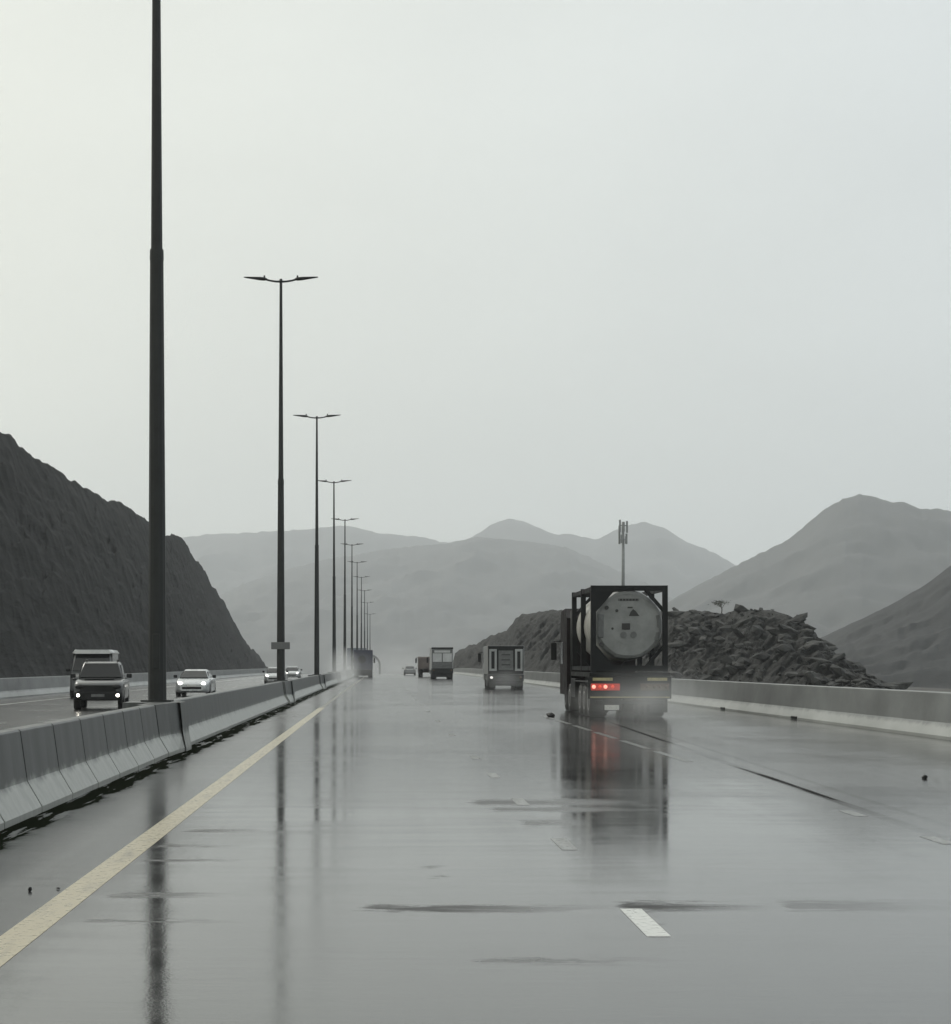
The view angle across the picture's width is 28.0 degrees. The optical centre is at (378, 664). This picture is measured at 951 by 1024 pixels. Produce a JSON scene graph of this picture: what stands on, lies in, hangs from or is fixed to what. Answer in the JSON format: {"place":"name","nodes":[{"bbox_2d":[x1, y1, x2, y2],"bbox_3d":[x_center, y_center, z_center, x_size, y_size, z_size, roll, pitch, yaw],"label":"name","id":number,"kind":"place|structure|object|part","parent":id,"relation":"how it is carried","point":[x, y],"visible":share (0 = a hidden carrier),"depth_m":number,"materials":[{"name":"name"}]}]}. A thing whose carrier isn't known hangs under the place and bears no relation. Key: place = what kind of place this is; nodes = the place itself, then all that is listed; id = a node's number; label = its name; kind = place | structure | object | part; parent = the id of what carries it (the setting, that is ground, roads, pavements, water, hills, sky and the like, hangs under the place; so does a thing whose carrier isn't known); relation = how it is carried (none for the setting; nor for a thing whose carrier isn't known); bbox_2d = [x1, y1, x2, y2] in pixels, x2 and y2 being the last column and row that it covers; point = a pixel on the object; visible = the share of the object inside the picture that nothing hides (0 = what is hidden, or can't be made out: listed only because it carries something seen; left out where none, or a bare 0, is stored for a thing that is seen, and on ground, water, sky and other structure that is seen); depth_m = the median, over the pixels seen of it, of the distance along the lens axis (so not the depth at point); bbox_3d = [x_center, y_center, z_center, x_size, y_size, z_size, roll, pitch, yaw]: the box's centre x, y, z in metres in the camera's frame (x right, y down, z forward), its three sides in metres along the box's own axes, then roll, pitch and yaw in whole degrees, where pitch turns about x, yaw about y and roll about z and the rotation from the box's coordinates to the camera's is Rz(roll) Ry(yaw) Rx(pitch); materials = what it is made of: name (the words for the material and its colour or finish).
{"place":"outdoors","nodes":[
{"label":"outdoors","id":0,"kind":"place"},
{"bbox_2d":[0,432,267,677],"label":"hill","id":1,"kind":"structure","parent":0,"point":[74,563],"depth_m":190.05,"materials":[{"name":"grey stone"}]},
{"bbox_2d":[0,668,302,698],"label":"parapet wall","id":2,"kind":"structure","parent":0,"point":[25,687],"depth_m":108.76,"materials":[{"name":"concrete"}]},
{"bbox_2d":[0,674,311,729],"bbox_3d":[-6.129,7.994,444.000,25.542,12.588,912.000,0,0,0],"label":"road","id":3,"kind":"structure","parent":0,"point":[27,712],"depth_m":80.06,"materials":[{"name":"grey asphalt"}]},
{"bbox_2d":[66,650,118,697],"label":"truck","id":4,"kind":"object","parent":3,"relation":"on","point":[80,657],"visible":0.32,"depth_m":95.47,"materials":[{"name":"grey paint"}]},
{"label":"side window","id":5,"kind":"part","parent":4,"relation":"part of","materials":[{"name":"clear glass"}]},
{"bbox_2d":[70,659,131,709],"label":"pickup truck","id":6,"kind":"object","parent":3,"relation":"on","point":[101,681],"visible":0.94,"depth_m":70.48,"materials":[{"name":"black metal"}]},
{"bbox_2d":[0,677,256,704],"bbox_3d":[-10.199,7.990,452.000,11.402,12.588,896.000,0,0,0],"label":"edge line","id":7,"kind":"object","parent":3,"relation":"on","point":[69,697],"visible":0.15,"depth_m":91.14,"materials":[{"name":"white paint"}]},
{"bbox_2d":[173,669,215,696],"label":"car","id":8,"kind":"object","parent":3,"relation":"on","point":[196,681],"visible":0.95,"depth_m":99.40,"materials":[{"name":"silver metal"}]},
{"bbox_2d":[262,667,287,683],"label":"car","id":9,"kind":"object","parent":3,"relation":"on","point":[270,674],"visible":0.59,"depth_m":162.42,"materials":[{"name":"silver metal"}]},
{"bbox_2d":[285,667,301,677],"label":"car","id":10,"kind":"object","parent":3,"relation":"on","point":[294,671],"visible":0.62,"depth_m":214.26,"materials":[{"name":"silver metal"}]},
{"bbox_2d":[346,544,359,668],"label":"street lamp","id":11,"kind":"object","parent":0,"point":[352,610],"visible":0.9,"depth_m":273.90,"materials":[{"name":"metal"}]},
{"bbox_2d":[347,561,366,649],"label":"street lamp","id":12,"kind":"object","parent":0,"point":[357,607],"visible":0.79,"depth_m":321.11,"materials":[{"name":"metal"}]},
{"bbox_2d":[353,576,369,649],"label":"street lamp","id":13,"kind":"object","parent":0,"point":[361,608],"visible":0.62,"depth_m":368.33,"materials":[{"name":"metal"}]},
{"bbox_2d":[362,590,366,649],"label":"street lamp","id":14,"kind":"object","parent":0,"point":[364,618],"visible":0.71,"depth_m":415.53,"materials":[{"name":"metal"}]},
{"bbox_2d":[363,602,371,649],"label":"street lamp","id":15,"kind":"object","parent":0,"point":[367,624],"visible":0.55,"depth_m":462.68,"materials":[{"name":"metal"}]},
{"bbox_2d":[219,537,672,673],"bbox_3d":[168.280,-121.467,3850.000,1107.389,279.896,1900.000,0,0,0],"label":"mountain","id":16,"kind":"structure","parent":0,"point":[455,595],"depth_m":3456.02,"materials":[{"name":"grey stone"}]},
{"bbox_2d":[182,518,735,598],"bbox_3d":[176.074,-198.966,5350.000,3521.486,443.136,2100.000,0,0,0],"label":"mountain","id":17,"kind":"structure","parent":0,"point":[654,555],"depth_m":5304.98,"materials":[{"name":"grey stone"}]},
{"bbox_2d":[0,674,950,1023],"bbox_3d":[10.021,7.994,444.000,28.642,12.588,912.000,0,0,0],"label":"road","id":18,"kind":"structure","parent":0,"point":[380,848],"depth_m":15.46,"materials":[{"name":"grey asphalt"}]},
{"bbox_2d":[0,816,3,830],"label":"barrier block","id":19,"kind":"structure","parent":18,"relation":"on","point":[1,824],"depth_m":19.51,"materials":[{"name":"concrete"}]},
{"bbox_2d":[0,730,41,828],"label":"barrier block","id":20,"kind":"structure","parent":18,"relation":"on","point":[19,801],"depth_m":20.94,"materials":[{"name":"concrete"}]},
{"bbox_2d":[3,724,71,811],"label":"barrier block","id":21,"kind":"structure","parent":18,"relation":"on","point":[48,785],"depth_m":22.80,"materials":[{"name":"concrete"}]},
{"bbox_2d":[38,719,97,798],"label":"barrier block","id":22,"kind":"structure","parent":18,"relation":"on","point":[77,774],"depth_m":24.98,"materials":[{"name":"concrete"}]},
{"bbox_2d":[66,714,119,787],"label":"barrier block","id":23,"kind":"structure","parent":18,"relation":"on","point":[101,765],"depth_m":27.20,"materials":[{"name":"concrete"}]},
{"bbox_2d":[95,711,137,777],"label":"barrier block","id":24,"kind":"structure","parent":18,"relation":"on","point":[122,758],"depth_m":29.39,"materials":[{"name":"concrete"}]},
{"bbox_2d":[112,708,153,769],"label":"barrier block","id":25,"kind":"structure","parent":18,"relation":"on","point":[140,752],"depth_m":31.57,"materials":[{"name":"concrete"}]},
{"bbox_2d":[129,705,167,762],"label":"barrier block","id":26,"kind":"structure","parent":18,"relation":"on","point":[155,746],"depth_m":33.76,"materials":[{"name":"concrete"}]},
{"bbox_2d":[122,701,191,756],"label":"lamp plinth","id":27,"kind":"structure","parent":18,"relation":"on","point":[173,726],"depth_m":36.58,"materials":[{"name":"concrete"}]},
{"bbox_2d":[141,0,173,701],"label":"street lamp","id":28,"kind":"object","parent":27,"relation":"on","point":[157,623],"visible":1,"depth_m":37.89,"materials":[{"name":"metal"}]},
{"bbox_2d":[0,708,323,966],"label":"edge line","id":29,"kind":"object","parent":18,"relation":"on","point":[20,936],"visible":1,"depth_m":15.74,"materials":[{"name":"yellow paint"}]},
{"bbox_2d":[172,682,287,744],"bbox_3d":[-4.256,1.225,60.075,0.764,0.950,43.430,0,0,0],"label":"median barrier","id":30,"kind":"object","parent":18,"relation":"on","point":[211,714],"visible":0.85,"depth_m":51.54,"materials":[{"name":"concrete"}]},
{"bbox_2d":[267,681,295,702],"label":"lamp plinth","id":31,"kind":"structure","parent":18,"relation":"on","point":[288,690],"depth_m":83.55,"materials":[{"name":"concrete"}]},
{"bbox_2d":[244,275,317,680],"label":"street lamp","id":32,"kind":"object","parent":31,"relation":"on","point":[280,620],"visible":1,"depth_m":85.12,"materials":[{"name":"metal"}]},
{"bbox_2d":[271,642,289,648],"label":"sign plate","id":33,"kind":"object","parent":32,"relation":"attached to","point":[280,645],"visible":1,"depth_m":84.95,"materials":[{"name":"metal"}]},
{"bbox_2d":[288,675,321,699],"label":"median barrier","id":34,"kind":"object","parent":18,"relation":"on","point":[305,686],"visible":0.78,"depth_m":105.31,"materials":[{"name":"concrete"}]},
{"bbox_2d":[308,675,325,688],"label":"lamp plinth","id":35,"kind":"structure","parent":18,"relation":"on","point":[322,681],"depth_m":130.67,"materials":[{"name":"concrete"}]},
{"bbox_2d":[293,414,338,674],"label":"street lamp","id":36,"kind":"object","parent":35,"relation":"on","point":[316,643],"visible":1,"depth_m":132.32,"materials":[{"name":"metal"}]},
{"bbox_2d":[321,672,337,686],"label":"median barrier","id":37,"kind":"object","parent":18,"relation":"on","point":[330,679],"visible":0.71,"depth_m":155.40,"materials":[{"name":"concrete"}]},
{"bbox_2d":[328,672,340,681],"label":"lamp plinth","id":38,"kind":"structure","parent":18,"relation":"on","point":[338,675],"depth_m":178.02,"materials":[{"name":"concrete"}]},
{"bbox_2d":[318,480,351,671],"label":"street lamp","id":39,"kind":"object","parent":38,"relation":"on","point":[334,629],"visible":0.93,"depth_m":179.51,"materials":[{"name":"metal"}]},
{"bbox_2d":[338,670,347,680],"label":"median barrier","id":40,"kind":"object","parent":18,"relation":"on","point":[343,674],"visible":0.61,"depth_m":205.30,"materials":[{"name":"concrete"}]},
{"bbox_2d":[320,676,366,707],"bbox_3d":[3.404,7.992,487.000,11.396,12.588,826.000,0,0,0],"label":"edge line","id":41,"kind":"object","parent":18,"relation":"on","point":[331,700],"visible":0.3,"depth_m":99.69,"materials":[{"name":"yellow paint"}]},
{"bbox_2d":[340,670,349,678],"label":"lamp plinth","id":42,"kind":"structure","parent":18,"relation":"on","point":[348,673],"depth_m":225.25,"materials":[{"name":"concrete"}]},
{"bbox_2d":[331,518,358,669],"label":"street lamp","id":43,"kind":"object","parent":42,"relation":"on","point":[344,647],"visible":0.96,"depth_m":226.71,"materials":[{"name":"metal"}]},
{"bbox_2d":[349,669,353,677],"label":"median barrier","id":44,"kind":"object","parent":18,"relation":"on","point":[351,673],"visible":0.42,"depth_m":254.93,"materials":[{"name":"concrete"}]},
{"bbox_2d":[352,650,374,676],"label":"box truck","id":45,"kind":"object","parent":18,"relation":"on","point":[363,661],"visible":0.98,"depth_m":243.97,"materials":[{"name":"metal"}]},
{"bbox_2d":[347,648,380,673],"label":"sign gantry","id":46,"kind":"object","parent":18,"relation":"on","point":[349,657],"visible":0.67,"depth_m":559.54,"materials":[{"name":"metal"}]},
{"bbox_2d":[402,666,416,674],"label":"car","id":47,"kind":"object","parent":18,"relation":"on","point":[409,669],"visible":0.98,"depth_m":289.90,"materials":[{"name":"grey paint"}]},
{"bbox_2d":[415,657,428,676],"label":"tipper truck","id":48,"kind":"object","parent":18,"relation":"on","point":[423,665],"visible":0.52,"depth_m":252.23,"materials":[{"name":"metal"}]},
{"bbox_2d":[427,647,452,678],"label":"box truck","id":49,"kind":"object","parent":18,"relation":"on","point":[440,661],"visible":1,"depth_m":216.85,"materials":[{"name":"metal"}]},
{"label":"rear door","id":50,"kind":"part","parent":49,"relation":"part of","materials":[{"name":"grey metal"}]},
{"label":"rear door","id":51,"kind":"part","parent":49,"relation":"part of","materials":[{"name":"grey metal"}]},
{"bbox_2d":[478,646,523,688],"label":"box truck","id":52,"kind":"object","parent":18,"relation":"on","point":[503,665],"visible":1,"depth_m":129.65,"materials":[{"name":"metal"}]},
{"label":"door panel","id":53,"kind":"part","parent":52,"relation":"part of","materials":[{"name":"grey metal"}]},
{"bbox_2d":[487,773,577,849],"bbox_3d":[1.755,1.698,23.538,0.155,0.001,12.270,0,0,0],"label":"lane line","id":54,"kind":"object","parent":18,"relation":"on","point":[563,843],"visible":1,"depth_m":18.43,"materials":[{"name":"white paint"}]},
{"bbox_2d":[546,713,554,716],"bbox_3d":[5.530,1.635,61.066,0.277,0.156,0.463,0,0,0],"label":"tyre scrap","id":55,"kind":"object","parent":18,"relation":"on","point":[550,714],"visible":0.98,"depth_m":60.91,"materials":[{"name":"rubber"}]},
{"bbox_2d":[551,609,670,716],"bbox_3d":[7.981,-0.153,65.536,3.140,3.695,10.469,0,0,0],"label":"tank truck","id":56,"kind":"object","parent":18,"relation":"on","point":[600,694],"visible":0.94,"depth_m":60.71,"materials":[{"name":"black paint"}]},
{"bbox_2d":[572,585,667,671],"bbox_3d":[7.981,-1.135,63.511,2.440,2.750,6.040,0,0,0],"label":"tank container","id":57,"kind":"object","parent":56,"relation":"on","point":[626,624],"visible":1,"depth_m":60.66,"materials":[{"name":"grey metal"}]},
{"bbox_2d":[541,715,692,761],"bbox_3d":[5.421,1.698,48.105,0.174,0.001,30.000,0,0,0],"label":"lane line","id":58,"kind":"object","parent":18,"relation":"on","point":[666,754],"visible":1,"depth_m":40.70,"materials":[{"name":"white paint"}]},
{"bbox_2d":[621,909,669,935],"bbox_3d":[1.751,1.698,12.543,0.150,0.001,1.350,0,0,0],"label":"lane line","id":59,"kind":"object","parent":18,"relation":"on","point":[646,924],"visible":1,"depth_m":12.51,"materials":[{"name":"white paint"}]},
{"bbox_2d":[841,811,950,843],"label":"lane line","id":60,"kind":"object","parent":18,"relation":"on","point":[932,838],"visible":1,"depth_m":18.64,"materials":[{"name":"white paint"}]},
{"bbox_2d":[0,0,950,565],"label":"sky","id":61,"kind":"structure","parent":0,"point":[582,268],"materials":[{"name":"grey"}]},
{"bbox_2d":[453,609,884,688],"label":"hill","id":62,"kind":"structure","parent":0,"point":[536,635],"depth_m":205.49,"materials":[{"name":"grey stone"}]},
{"bbox_2d":[618,520,627,584],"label":"phone mast","id":63,"kind":"object","parent":62,"relation":"on","point":[623,539],"visible":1,"depth_m":309.79,"materials":[{"name":"metal"}]},
{"bbox_2d":[708,600,730,612],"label":"thorn tree","id":64,"kind":"object","parent":62,"relation":"on","point":[720,604],"visible":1,"depth_m":218.57,"materials":[{"name":"grey plant"}]},
{"bbox_2d":[660,604,912,689],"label":"rubble","id":65,"kind":"object","parent":62,"relation":"on","point":[782,632],"visible":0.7,"depth_m":189.46,"materials":[{"name":"grey stone"}]},
{"bbox_2d":[453,668,950,739],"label":"parapet wall","id":66,"kind":"structure","parent":0,"point":[919,713],"depth_m":55.26,"materials":[{"name":"concrete"}]},
{"bbox_2d":[658,494,950,630],"bbox_3d":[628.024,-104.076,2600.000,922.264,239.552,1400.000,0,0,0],"label":"mountain","id":67,"kind":"structure","parent":0,"point":[843,562],"depth_m":2309.54,"materials":[{"name":"grey stone"}]},
{"bbox_2d":[789,614,833,637],"bbox_3d":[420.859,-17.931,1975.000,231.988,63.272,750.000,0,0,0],"label":"hill","id":68,"kind":"structure","parent":0,"point":[820,630],"depth_m":1874.36,"materials":[{"name":"grey stone"}]},
{"bbox_2d":[821,566,950,688],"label":"hill","id":69,"kind":"structure","parent":0,"point":[907,638],"depth_m":658.43,"materials":[{"name":"grey stone"}]},
{"bbox_2d":[905,687,950,691],"bbox_3d":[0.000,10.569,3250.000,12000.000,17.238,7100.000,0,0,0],"label":"ground","id":70,"kind":"structure","parent":0,"point":[929,689],"depth_m":188.65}
]}

